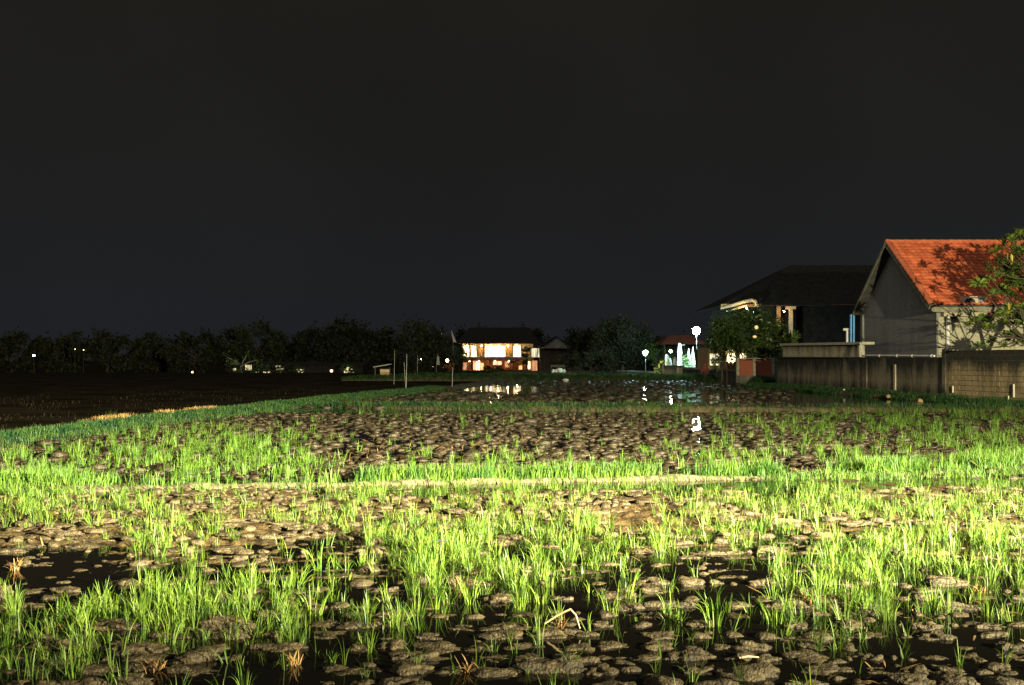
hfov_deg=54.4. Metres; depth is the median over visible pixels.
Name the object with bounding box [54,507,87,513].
mud clod
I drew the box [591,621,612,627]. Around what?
mud clod
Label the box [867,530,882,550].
rice plant
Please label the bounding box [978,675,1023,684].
mud clod
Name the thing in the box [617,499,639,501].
mud clod
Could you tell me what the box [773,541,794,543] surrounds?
mud clod
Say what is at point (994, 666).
mud clod
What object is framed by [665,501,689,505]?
mud clod
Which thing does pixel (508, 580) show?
rice plant
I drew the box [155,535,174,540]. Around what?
mud clod
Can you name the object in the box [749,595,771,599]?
mud clod
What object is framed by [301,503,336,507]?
mud clod
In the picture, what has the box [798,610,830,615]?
mud clod
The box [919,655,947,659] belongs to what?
mud clod
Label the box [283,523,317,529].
mud clod
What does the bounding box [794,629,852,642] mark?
mud clod
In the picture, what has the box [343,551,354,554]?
mud clod
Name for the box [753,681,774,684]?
mud clod
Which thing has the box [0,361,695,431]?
ground
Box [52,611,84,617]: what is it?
mud clod
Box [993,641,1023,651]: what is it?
mud clod
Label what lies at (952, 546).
rice plant
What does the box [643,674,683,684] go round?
mud clod
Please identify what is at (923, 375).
plaster wall
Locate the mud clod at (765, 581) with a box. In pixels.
[747,578,778,583]
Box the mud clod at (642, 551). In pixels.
[620,547,656,553]
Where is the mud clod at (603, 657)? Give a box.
[597,655,625,659]
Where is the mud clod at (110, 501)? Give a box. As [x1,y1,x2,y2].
[91,499,122,503]
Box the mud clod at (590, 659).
[553,652,600,662]
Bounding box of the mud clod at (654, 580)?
[630,576,670,585]
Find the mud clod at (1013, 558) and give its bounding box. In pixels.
[1008,555,1023,559]
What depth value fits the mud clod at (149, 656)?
5.63 m
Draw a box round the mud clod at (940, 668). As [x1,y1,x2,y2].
[930,665,966,674]
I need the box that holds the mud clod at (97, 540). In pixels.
[82,538,114,542]
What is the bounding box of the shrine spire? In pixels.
[691,348,694,366]
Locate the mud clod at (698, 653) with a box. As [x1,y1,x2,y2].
[662,647,716,660]
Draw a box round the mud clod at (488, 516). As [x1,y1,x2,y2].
[476,514,500,518]
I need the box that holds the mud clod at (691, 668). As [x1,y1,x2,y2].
[678,664,713,674]
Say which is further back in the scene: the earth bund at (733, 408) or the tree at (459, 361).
the tree at (459, 361)
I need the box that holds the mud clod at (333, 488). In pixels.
[319,487,347,491]
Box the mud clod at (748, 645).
[731,640,771,650]
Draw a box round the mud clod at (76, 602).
[52,599,99,609]
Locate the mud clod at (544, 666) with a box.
[510,659,588,673]
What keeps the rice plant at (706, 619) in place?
on the water
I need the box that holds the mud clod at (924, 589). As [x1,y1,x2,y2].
[911,587,940,592]
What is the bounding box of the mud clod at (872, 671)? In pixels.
[866,667,892,673]
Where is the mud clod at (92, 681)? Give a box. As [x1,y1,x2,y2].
[58,677,106,684]
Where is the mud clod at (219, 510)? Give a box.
[201,508,229,513]
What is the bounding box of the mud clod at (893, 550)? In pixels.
[875,547,911,553]
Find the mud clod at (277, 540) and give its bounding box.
[261,538,281,541]
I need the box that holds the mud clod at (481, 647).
[464,643,493,652]
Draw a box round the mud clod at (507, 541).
[476,538,513,543]
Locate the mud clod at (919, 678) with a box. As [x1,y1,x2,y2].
[876,672,937,684]
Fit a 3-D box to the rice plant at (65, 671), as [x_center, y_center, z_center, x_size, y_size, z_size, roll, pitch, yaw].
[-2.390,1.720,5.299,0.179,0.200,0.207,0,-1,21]
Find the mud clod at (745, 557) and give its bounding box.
[736,556,753,558]
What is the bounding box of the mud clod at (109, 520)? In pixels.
[87,517,118,524]
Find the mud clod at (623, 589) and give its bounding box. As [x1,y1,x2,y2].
[616,587,637,592]
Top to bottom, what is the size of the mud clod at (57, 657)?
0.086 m
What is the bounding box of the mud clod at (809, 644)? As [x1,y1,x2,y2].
[795,641,827,650]
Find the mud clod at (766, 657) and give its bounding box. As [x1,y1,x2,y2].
[728,650,781,662]
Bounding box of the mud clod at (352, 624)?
[335,619,376,628]
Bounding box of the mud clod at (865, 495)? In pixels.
[846,493,879,498]
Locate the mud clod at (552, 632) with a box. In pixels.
[529,626,566,639]
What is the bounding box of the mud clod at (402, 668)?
[388,661,433,675]
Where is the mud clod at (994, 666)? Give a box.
[982,662,1010,670]
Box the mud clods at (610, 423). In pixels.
[0,410,1023,479]
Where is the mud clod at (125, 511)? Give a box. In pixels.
[109,509,129,514]
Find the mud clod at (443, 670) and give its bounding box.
[434,666,463,674]
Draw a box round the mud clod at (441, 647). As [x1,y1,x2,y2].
[411,640,461,653]
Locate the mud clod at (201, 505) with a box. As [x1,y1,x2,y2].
[196,503,217,507]
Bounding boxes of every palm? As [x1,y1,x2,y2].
[468,357,475,371]
[507,360,520,369]
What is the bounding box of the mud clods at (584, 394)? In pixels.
[293,380,795,408]
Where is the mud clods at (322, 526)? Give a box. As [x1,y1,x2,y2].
[0,485,1023,684]
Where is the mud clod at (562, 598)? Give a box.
[549,596,573,600]
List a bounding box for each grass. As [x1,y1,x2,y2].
[0,385,448,446]
[0,446,1023,487]
[0,460,1023,496]
[58,405,216,425]
[306,400,1023,411]
[341,371,777,383]
[737,382,1023,405]
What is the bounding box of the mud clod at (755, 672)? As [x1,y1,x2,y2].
[712,662,780,681]
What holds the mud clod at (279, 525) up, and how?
on the field mud
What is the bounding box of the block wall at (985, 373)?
[942,349,1023,401]
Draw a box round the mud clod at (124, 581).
[107,578,155,585]
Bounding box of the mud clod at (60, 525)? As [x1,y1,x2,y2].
[37,523,75,527]
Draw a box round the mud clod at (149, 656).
[121,652,175,662]
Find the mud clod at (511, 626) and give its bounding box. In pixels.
[479,622,531,630]
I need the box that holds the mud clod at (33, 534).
[22,533,39,537]
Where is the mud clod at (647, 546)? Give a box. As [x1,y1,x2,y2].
[633,544,671,547]
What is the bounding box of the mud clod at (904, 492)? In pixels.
[885,491,908,494]
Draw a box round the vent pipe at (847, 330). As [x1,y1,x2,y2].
[843,328,849,341]
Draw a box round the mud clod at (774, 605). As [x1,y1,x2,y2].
[764,598,809,608]
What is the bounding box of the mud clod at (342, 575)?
[320,573,359,577]
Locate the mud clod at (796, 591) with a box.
[789,587,821,592]
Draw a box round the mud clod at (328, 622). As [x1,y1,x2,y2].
[308,619,341,626]
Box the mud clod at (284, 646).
[247,641,308,651]
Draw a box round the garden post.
[665,354,668,364]
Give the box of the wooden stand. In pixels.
[551,365,565,373]
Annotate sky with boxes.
[0,0,1023,360]
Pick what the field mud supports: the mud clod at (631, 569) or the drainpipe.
the mud clod at (631, 569)
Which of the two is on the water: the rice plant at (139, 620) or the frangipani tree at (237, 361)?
the rice plant at (139, 620)
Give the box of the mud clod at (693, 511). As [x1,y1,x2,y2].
[674,508,702,513]
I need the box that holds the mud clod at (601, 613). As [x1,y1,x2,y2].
[593,609,617,617]
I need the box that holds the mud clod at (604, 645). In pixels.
[594,640,628,649]
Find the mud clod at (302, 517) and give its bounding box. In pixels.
[292,515,333,519]
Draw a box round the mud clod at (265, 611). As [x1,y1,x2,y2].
[252,609,281,616]
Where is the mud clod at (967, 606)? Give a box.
[930,600,982,610]
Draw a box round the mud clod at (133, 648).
[103,642,169,655]
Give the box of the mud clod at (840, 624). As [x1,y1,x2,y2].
[829,619,865,629]
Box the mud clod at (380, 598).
[372,595,393,600]
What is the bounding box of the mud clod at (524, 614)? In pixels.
[510,612,537,616]
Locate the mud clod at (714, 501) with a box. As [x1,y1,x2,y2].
[701,498,724,502]
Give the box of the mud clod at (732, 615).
[725,612,749,619]
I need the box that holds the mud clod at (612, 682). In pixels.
[591,680,636,684]
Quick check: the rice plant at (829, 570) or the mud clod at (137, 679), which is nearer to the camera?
the mud clod at (137, 679)
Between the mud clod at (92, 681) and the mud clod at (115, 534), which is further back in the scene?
the mud clod at (115, 534)
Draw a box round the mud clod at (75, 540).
[64,537,85,542]
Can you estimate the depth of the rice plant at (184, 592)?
6.92 m
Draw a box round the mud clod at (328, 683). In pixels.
[320,681,334,684]
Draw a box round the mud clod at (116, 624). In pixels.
[75,618,142,630]
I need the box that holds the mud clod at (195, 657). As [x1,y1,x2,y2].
[169,649,216,663]
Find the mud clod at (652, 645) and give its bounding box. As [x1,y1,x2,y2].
[640,640,673,650]
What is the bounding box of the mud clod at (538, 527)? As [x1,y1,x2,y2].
[517,526,559,529]
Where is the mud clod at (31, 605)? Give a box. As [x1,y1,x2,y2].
[8,602,45,607]
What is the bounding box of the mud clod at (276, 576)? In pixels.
[269,575,295,578]
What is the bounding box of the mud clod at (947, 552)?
[922,549,955,554]
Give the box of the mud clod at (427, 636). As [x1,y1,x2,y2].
[413,632,442,639]
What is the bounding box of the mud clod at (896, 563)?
[881,561,908,565]
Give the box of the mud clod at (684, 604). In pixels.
[641,600,696,607]
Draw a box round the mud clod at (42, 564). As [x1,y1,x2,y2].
[31,562,53,565]
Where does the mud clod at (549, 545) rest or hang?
on the field mud
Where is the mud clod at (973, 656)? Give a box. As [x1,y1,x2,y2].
[959,652,986,662]
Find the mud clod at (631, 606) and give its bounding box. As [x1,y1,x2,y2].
[603,602,644,610]
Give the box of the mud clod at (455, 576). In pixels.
[431,574,463,577]
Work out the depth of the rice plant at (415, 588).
7.15 m
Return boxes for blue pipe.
[850,315,851,341]
[852,315,854,341]
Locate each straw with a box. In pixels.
[9,484,1023,682]
[214,411,1020,473]
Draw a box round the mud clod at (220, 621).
[195,614,256,629]
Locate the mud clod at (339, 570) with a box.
[322,568,356,571]
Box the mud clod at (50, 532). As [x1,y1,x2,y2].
[34,529,83,536]
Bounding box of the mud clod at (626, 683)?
[618,682,635,684]
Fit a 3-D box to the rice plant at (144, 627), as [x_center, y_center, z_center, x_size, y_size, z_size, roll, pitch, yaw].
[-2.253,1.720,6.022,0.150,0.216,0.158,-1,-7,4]
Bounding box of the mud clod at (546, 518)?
[540,517,574,520]
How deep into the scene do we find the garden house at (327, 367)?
138.96 m
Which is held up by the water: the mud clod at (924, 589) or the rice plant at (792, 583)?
the rice plant at (792, 583)
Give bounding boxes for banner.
[436,356,439,371]
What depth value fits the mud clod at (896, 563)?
8.24 m
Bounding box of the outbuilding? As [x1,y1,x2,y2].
[780,342,874,356]
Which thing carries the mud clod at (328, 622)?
on the field mud
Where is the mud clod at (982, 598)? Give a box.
[973,596,994,599]
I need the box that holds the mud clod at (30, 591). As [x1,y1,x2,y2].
[19,588,48,593]
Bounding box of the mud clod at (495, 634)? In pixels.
[474,629,522,639]
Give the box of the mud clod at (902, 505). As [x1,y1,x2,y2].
[877,502,907,509]
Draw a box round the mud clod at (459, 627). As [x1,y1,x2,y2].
[447,624,473,630]
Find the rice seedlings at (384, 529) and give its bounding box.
[0,470,1023,684]
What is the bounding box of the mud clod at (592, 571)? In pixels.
[576,570,609,573]
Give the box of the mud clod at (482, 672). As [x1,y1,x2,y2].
[466,666,518,677]
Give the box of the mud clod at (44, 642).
[23,638,79,649]
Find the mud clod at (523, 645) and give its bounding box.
[511,642,544,649]
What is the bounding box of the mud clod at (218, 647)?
[188,644,229,651]
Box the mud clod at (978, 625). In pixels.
[959,621,1003,629]
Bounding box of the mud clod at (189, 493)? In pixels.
[173,491,206,495]
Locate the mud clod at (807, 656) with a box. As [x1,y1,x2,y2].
[779,649,828,663]
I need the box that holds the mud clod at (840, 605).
[822,601,849,608]
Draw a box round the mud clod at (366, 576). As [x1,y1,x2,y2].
[345,575,373,577]
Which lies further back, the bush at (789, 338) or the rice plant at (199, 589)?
the bush at (789, 338)
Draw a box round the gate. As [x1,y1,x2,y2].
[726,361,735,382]
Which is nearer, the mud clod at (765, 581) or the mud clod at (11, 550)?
the mud clod at (765, 581)
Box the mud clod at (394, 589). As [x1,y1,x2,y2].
[365,586,403,591]
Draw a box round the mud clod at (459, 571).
[451,567,495,573]
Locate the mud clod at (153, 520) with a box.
[137,518,167,525]
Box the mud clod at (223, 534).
[212,531,240,536]
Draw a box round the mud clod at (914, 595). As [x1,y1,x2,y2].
[903,591,939,599]
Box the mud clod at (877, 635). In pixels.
[854,632,883,637]
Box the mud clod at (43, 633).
[24,630,58,638]
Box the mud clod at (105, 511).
[84,509,113,514]
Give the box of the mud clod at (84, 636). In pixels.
[63,634,93,638]
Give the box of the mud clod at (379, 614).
[370,609,420,616]
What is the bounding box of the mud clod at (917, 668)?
[901,664,932,673]
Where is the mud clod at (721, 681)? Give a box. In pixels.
[691,678,738,684]
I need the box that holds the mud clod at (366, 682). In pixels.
[349,679,375,684]
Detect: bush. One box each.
[228,362,247,372]
[250,364,266,372]
[262,364,284,372]
[288,365,305,372]
[341,363,355,372]
[442,362,454,371]
[551,351,587,370]
[643,340,674,370]
[680,355,695,366]
[701,363,709,376]
[708,355,724,371]
[775,330,800,369]
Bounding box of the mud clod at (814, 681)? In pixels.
[782,679,828,684]
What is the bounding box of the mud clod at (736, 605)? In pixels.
[725,601,754,608]
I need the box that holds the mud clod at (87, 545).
[62,543,104,548]
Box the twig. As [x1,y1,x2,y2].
[436,537,447,561]
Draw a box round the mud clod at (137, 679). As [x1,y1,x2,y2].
[107,673,153,684]
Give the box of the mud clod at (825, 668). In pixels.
[799,662,852,674]
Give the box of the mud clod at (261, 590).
[244,588,269,592]
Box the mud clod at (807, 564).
[799,562,840,566]
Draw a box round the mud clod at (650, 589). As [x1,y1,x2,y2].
[636,584,666,593]
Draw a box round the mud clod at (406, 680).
[396,676,418,684]
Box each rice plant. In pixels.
[0,580,25,617]
[0,624,18,646]
[0,642,25,663]
[1,584,25,603]
[8,596,23,615]
[10,643,37,679]
[15,619,44,644]
[24,648,43,678]
[27,652,58,679]
[28,606,53,634]
[30,602,64,627]
[31,640,55,659]
[34,597,68,628]
[45,608,61,623]
[55,590,100,625]
[55,648,83,676]
[58,638,85,678]
[60,632,74,659]
[63,593,86,626]
[63,625,99,657]
[65,619,87,641]
[66,599,106,629]
[69,624,96,654]
[70,601,96,624]
[72,592,93,615]
[76,594,115,617]
[76,607,110,637]
[79,588,106,615]
[81,591,105,610]
[82,510,105,527]
[86,589,111,617]
[90,575,114,603]
[92,594,122,619]
[95,579,116,612]
[97,601,120,618]
[101,588,124,615]
[101,656,147,684]
[120,588,152,622]
[121,590,145,612]
[122,590,158,620]
[125,526,152,551]
[125,611,154,639]
[126,515,148,538]
[130,580,152,609]
[130,606,146,623]
[133,557,159,592]
[135,607,159,628]
[136,565,163,584]
[146,575,177,605]
[147,577,177,605]
[148,514,180,538]
[150,576,162,591]
[152,608,191,644]
[153,584,171,613]
[158,584,176,608]
[159,594,183,622]
[163,596,195,628]
[165,580,200,604]
[165,587,191,607]
[165,591,187,611]
[167,576,197,604]
[167,610,191,634]
[168,506,187,527]
[168,601,197,625]
[174,561,205,590]
[179,571,214,603]
[182,583,213,610]
[183,594,203,614]
[186,606,201,626]
[191,580,210,599]
[206,590,222,612]
[210,648,232,663]
[213,577,246,602]
[214,607,246,620]
[223,562,258,592]
[224,583,240,607]
[225,579,267,616]
[227,659,258,684]
[229,595,247,616]
[233,569,258,592]
[235,567,258,593]
[235,601,249,620]
[237,596,259,619]
[242,609,260,631]
[246,612,266,637]
[259,587,292,610]
[259,597,279,620]
[260,566,282,588]
[269,595,300,623]
[271,578,295,599]
[272,608,307,640]
[274,611,298,640]
[275,568,298,586]
[279,573,309,593]
[280,599,297,622]
[286,556,315,585]
[292,586,339,615]
[297,593,311,606]
[303,541,331,569]
[325,578,341,601]
[349,596,378,628]
[350,550,366,566]
[362,589,378,612]
[363,515,382,540]
[375,579,390,602]
[381,591,406,610]
[384,606,403,628]
[389,596,415,623]
[394,526,415,546]
[397,527,411,547]
[398,558,423,577]
[400,602,426,628]
[403,569,420,597]
[405,501,425,523]
[405,528,423,550]
[406,576,425,596]
[407,572,423,590]
[409,548,436,569]
[409,589,430,617]
[411,538,432,562]
[411,556,431,572]
[421,533,446,559]
[421,550,438,570]
[421,563,449,587]
[423,527,441,543]
[425,534,446,549]
[425,575,449,595]
[426,573,466,609]
[430,536,449,568]
[430,556,448,578]
[431,573,456,595]
[439,584,457,603]
[444,534,459,557]
[447,533,479,561]
[455,530,473,553]
[455,573,476,604]
[458,542,476,570]
[460,572,486,598]
[465,534,482,555]
[477,557,496,571]
[478,527,491,540]
[480,550,500,569]
[481,557,497,580]
[484,557,514,588]
[502,577,531,610]
[504,548,518,572]
[506,565,527,588]
[507,555,528,580]
[508,574,536,596]
[509,560,538,587]
[514,554,543,585]
[519,543,542,565]
[526,583,550,603]
[527,531,554,557]
[528,614,547,645]
[529,534,545,555]
[529,557,546,579]
[530,556,557,580]
[537,564,554,587]
[545,596,563,619]
[549,667,566,684]
[556,536,569,559]
[560,536,580,561]
[566,504,583,529]
[578,543,599,565]
[582,579,597,592]
[591,544,616,562]
[596,586,623,615]
[599,535,624,553]
[620,569,639,598]
[621,558,646,580]
[623,529,646,553]
[650,532,664,546]
[655,592,670,615]
[657,587,688,620]
[660,570,678,592]
[670,598,691,621]
[675,526,691,539]
[688,590,728,627]
[695,585,725,609]
[713,523,745,545]
[735,519,756,545]
[754,596,785,626]
[757,574,786,601]
[770,543,784,567]
[772,508,790,533]
[772,518,795,534]
[774,583,794,606]
[779,597,806,622]
[780,556,802,585]
[795,576,813,593]
[799,660,819,684]
[800,545,822,563]
[800,576,823,603]
[804,568,834,584]
[806,562,825,587]
[807,587,829,611]
[809,543,839,564]
[816,560,836,580]
[817,568,841,585]
[817,571,837,597]
[819,590,854,620]
[822,621,846,650]
[823,538,838,558]
[826,526,848,548]
[826,557,851,576]
[827,549,843,572]
[829,516,847,542]
[829,576,845,601]
[832,581,853,601]
[838,549,862,565]
[840,577,864,600]
[841,550,873,565]
[842,579,867,611]
[844,544,861,567]
[845,530,869,548]
[845,559,866,578]
[848,585,872,609]
[856,557,876,583]
[861,587,879,608]
[863,554,881,571]
[867,529,895,553]
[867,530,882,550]
[867,534,891,552]
[867,572,894,604]
[869,590,898,612]
[873,595,902,621]
[874,557,897,581]
[875,590,894,620]
[878,571,897,590]
[893,529,910,552]
[899,522,916,537]
[902,542,927,565]
[906,521,924,541]
[911,542,930,562]
[918,589,941,611]
[920,581,941,600]
[921,584,952,608]
[924,591,946,610]
[931,517,949,539]
[932,545,947,562]
[937,548,956,572]
[937,562,963,581]
[938,574,962,601]
[944,526,961,551]
[944,553,979,575]
[949,551,975,575]
[965,529,982,545]
[967,562,980,585]
[970,518,1003,547]
[972,553,994,575]
[974,525,992,541]
[977,521,1008,544]
[978,596,1002,617]
[981,514,997,533]
[982,542,1010,559]
[982,552,1007,577]
[983,517,1009,539]
[989,520,1011,538]
[999,584,1023,616]
[1010,522,1023,540]
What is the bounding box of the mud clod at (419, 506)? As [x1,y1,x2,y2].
[411,505,432,507]
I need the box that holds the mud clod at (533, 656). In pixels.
[512,652,546,660]
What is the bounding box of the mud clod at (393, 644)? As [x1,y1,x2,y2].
[376,638,409,649]
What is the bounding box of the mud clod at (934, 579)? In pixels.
[922,575,970,586]
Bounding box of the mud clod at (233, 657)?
[227,654,241,660]
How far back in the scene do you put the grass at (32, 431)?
26.45 m
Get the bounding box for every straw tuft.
[2,558,24,570]
[141,657,167,673]
[284,648,304,666]
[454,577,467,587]
[455,654,477,673]
[551,616,569,628]
[794,590,810,603]
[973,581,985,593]
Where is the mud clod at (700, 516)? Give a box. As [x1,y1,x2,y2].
[695,514,733,519]
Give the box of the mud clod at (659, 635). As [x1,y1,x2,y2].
[639,630,679,639]
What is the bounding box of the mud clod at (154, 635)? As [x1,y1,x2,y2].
[146,631,191,639]
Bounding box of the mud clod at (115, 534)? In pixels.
[99,531,125,538]
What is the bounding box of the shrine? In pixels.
[676,344,681,364]
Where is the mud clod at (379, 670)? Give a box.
[371,667,386,671]
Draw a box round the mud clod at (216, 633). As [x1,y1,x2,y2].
[192,627,252,639]
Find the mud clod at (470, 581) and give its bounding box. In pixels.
[456,578,496,585]
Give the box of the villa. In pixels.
[455,328,539,370]
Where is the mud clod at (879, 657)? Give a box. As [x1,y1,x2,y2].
[856,652,883,660]
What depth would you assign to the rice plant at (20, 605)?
6.62 m
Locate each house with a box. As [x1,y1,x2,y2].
[224,362,372,372]
[695,265,873,376]
[697,343,775,373]
[852,239,1023,356]
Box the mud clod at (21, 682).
[12,679,29,684]
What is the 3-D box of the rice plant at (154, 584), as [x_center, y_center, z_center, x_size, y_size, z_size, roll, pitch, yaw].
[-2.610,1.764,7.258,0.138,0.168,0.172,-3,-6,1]
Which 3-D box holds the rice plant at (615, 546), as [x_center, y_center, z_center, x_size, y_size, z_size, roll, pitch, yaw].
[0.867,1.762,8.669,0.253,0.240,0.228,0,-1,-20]
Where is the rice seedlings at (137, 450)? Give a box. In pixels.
[0,405,1023,480]
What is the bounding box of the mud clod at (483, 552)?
[471,550,490,554]
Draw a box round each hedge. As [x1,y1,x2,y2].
[481,365,493,371]
[491,367,503,371]
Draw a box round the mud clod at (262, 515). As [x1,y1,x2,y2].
[253,513,274,519]
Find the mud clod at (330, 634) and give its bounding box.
[312,631,346,638]
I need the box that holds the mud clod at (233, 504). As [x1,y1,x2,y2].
[218,501,240,506]
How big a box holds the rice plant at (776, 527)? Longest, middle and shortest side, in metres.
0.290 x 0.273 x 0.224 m
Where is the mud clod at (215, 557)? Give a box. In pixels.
[206,555,231,558]
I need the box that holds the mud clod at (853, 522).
[838,519,873,526]
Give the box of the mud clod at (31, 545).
[7,543,45,547]
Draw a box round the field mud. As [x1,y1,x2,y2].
[0,412,1023,684]
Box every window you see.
[245,365,251,369]
[463,362,466,369]
[464,346,468,356]
[471,346,475,356]
[485,346,490,356]
[493,361,500,364]
[495,346,500,356]
[501,346,504,356]
[513,346,519,356]
[532,348,538,356]
[532,361,536,370]
[710,354,717,364]
[727,350,735,362]
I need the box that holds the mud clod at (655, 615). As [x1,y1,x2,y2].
[627,612,675,618]
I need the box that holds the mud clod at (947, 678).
[930,671,979,684]
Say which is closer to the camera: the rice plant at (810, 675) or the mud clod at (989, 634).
the rice plant at (810, 675)
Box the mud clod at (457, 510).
[440,508,471,513]
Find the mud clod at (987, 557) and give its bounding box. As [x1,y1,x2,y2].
[969,556,993,559]
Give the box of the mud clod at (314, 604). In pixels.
[300,601,326,609]
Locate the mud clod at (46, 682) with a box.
[31,679,59,684]
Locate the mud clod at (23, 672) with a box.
[15,664,61,675]
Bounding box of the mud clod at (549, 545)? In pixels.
[534,544,560,547]
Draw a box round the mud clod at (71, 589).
[49,586,80,592]
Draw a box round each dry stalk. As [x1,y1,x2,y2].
[544,608,579,628]
[739,655,758,658]
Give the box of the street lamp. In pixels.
[693,327,699,349]
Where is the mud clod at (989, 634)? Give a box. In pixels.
[976,631,1008,637]
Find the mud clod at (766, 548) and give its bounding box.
[754,545,785,553]
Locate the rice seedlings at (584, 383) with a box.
[312,379,779,408]
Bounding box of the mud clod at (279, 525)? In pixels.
[267,521,298,529]
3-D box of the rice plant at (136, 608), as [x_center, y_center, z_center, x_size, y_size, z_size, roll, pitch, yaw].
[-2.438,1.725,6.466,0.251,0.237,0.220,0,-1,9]
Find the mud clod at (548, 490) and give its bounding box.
[540,489,565,492]
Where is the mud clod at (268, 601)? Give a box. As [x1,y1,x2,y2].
[263,598,299,609]
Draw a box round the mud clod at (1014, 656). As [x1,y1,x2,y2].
[994,653,1023,660]
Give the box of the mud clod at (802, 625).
[780,621,807,628]
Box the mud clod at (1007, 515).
[973,511,1014,517]
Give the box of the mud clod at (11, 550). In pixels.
[0,547,28,553]
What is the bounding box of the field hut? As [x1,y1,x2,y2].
[374,364,391,375]
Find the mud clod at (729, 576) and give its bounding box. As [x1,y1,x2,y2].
[717,575,747,577]
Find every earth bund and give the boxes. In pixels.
[0,379,507,446]
[1,465,1022,493]
[317,404,1023,411]
[342,375,775,383]
[488,369,776,376]
[771,386,1016,405]
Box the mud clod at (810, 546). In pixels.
[799,545,824,547]
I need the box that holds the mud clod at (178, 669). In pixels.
[158,664,217,675]
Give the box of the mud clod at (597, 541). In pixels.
[592,540,616,543]
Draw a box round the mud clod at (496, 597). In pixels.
[480,592,516,602]
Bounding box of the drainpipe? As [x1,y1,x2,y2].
[859,343,934,356]
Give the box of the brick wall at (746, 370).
[735,358,775,383]
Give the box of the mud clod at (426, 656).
[388,651,450,661]
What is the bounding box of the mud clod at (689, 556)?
[678,555,700,558]
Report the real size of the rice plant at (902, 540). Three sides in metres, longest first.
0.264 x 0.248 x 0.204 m
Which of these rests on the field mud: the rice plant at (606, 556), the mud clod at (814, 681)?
the mud clod at (814, 681)
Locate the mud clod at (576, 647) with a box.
[559,643,594,651]
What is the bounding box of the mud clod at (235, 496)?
[216,494,249,499]
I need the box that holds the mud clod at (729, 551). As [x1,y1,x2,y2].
[716,548,745,554]
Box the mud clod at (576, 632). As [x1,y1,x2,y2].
[562,628,599,636]
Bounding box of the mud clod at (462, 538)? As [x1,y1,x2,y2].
[446,536,481,539]
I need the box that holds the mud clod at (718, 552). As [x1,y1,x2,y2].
[690,550,726,554]
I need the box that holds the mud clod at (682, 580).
[668,575,705,586]
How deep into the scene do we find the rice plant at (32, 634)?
5.92 m
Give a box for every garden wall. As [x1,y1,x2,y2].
[662,364,683,373]
[682,367,735,383]
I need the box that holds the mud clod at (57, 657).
[37,654,77,665]
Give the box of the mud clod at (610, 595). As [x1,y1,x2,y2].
[594,591,637,599]
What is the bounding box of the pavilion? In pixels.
[653,335,705,371]
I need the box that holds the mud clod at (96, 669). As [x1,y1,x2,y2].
[59,664,121,674]
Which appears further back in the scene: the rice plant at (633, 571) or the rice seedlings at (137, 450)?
the rice seedlings at (137, 450)
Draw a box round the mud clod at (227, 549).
[208,546,248,553]
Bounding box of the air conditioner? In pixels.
[960,296,985,302]
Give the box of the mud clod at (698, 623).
[682,620,713,627]
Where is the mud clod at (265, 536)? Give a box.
[252,533,285,539]
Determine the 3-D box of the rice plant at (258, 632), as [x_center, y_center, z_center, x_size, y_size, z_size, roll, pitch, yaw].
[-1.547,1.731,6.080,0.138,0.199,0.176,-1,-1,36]
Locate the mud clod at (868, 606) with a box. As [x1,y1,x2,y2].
[850,602,884,608]
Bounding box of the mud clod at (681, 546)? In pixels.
[667,545,692,547]
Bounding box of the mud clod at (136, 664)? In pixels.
[121,661,158,671]
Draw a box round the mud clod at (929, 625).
[909,621,942,630]
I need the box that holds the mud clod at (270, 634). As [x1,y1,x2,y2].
[257,632,280,637]
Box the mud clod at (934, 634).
[915,630,955,640]
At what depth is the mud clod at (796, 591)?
7.27 m
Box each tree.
[0,326,56,371]
[25,330,88,371]
[67,325,150,371]
[125,331,185,371]
[155,327,228,371]
[202,324,253,367]
[222,313,291,362]
[223,350,261,371]
[258,330,312,361]
[287,320,346,361]
[298,314,388,361]
[359,324,409,371]
[385,313,448,371]
[418,325,458,371]
[447,322,499,355]
[450,346,468,371]
[521,347,532,369]
[530,327,550,369]
[562,326,597,368]
[565,325,619,370]
[586,309,655,370]
[633,330,684,370]
[704,318,738,381]
[706,299,790,368]
[959,228,1023,349]
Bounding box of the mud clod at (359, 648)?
[345,643,369,651]
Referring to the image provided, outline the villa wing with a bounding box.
[532,336,569,369]
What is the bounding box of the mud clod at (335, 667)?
[322,664,363,675]
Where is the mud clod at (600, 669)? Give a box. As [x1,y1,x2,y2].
[585,663,618,675]
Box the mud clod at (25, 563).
[6,562,34,565]
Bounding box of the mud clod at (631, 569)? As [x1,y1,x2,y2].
[619,568,640,571]
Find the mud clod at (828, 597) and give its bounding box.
[804,591,857,602]
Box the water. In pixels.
[0,377,1023,684]
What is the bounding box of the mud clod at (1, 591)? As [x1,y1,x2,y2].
[0,584,13,596]
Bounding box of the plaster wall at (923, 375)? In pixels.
[776,357,941,395]
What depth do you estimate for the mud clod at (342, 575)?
7.77 m
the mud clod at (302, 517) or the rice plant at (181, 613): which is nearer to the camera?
the rice plant at (181, 613)
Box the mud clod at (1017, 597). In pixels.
[1008,595,1023,598]
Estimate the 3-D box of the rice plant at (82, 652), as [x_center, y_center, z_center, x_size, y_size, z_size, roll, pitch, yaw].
[-2.472,1.722,5.707,0.212,0.213,0.204,1,-1,-35]
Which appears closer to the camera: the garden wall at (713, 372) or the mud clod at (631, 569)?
the mud clod at (631, 569)
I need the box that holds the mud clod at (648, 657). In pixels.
[630,653,662,661]
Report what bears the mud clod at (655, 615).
on the field mud
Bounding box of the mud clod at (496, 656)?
[479,654,508,662]
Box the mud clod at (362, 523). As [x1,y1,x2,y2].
[341,521,383,525]
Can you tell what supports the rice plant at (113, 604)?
on the water
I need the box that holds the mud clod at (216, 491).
[193,489,226,492]

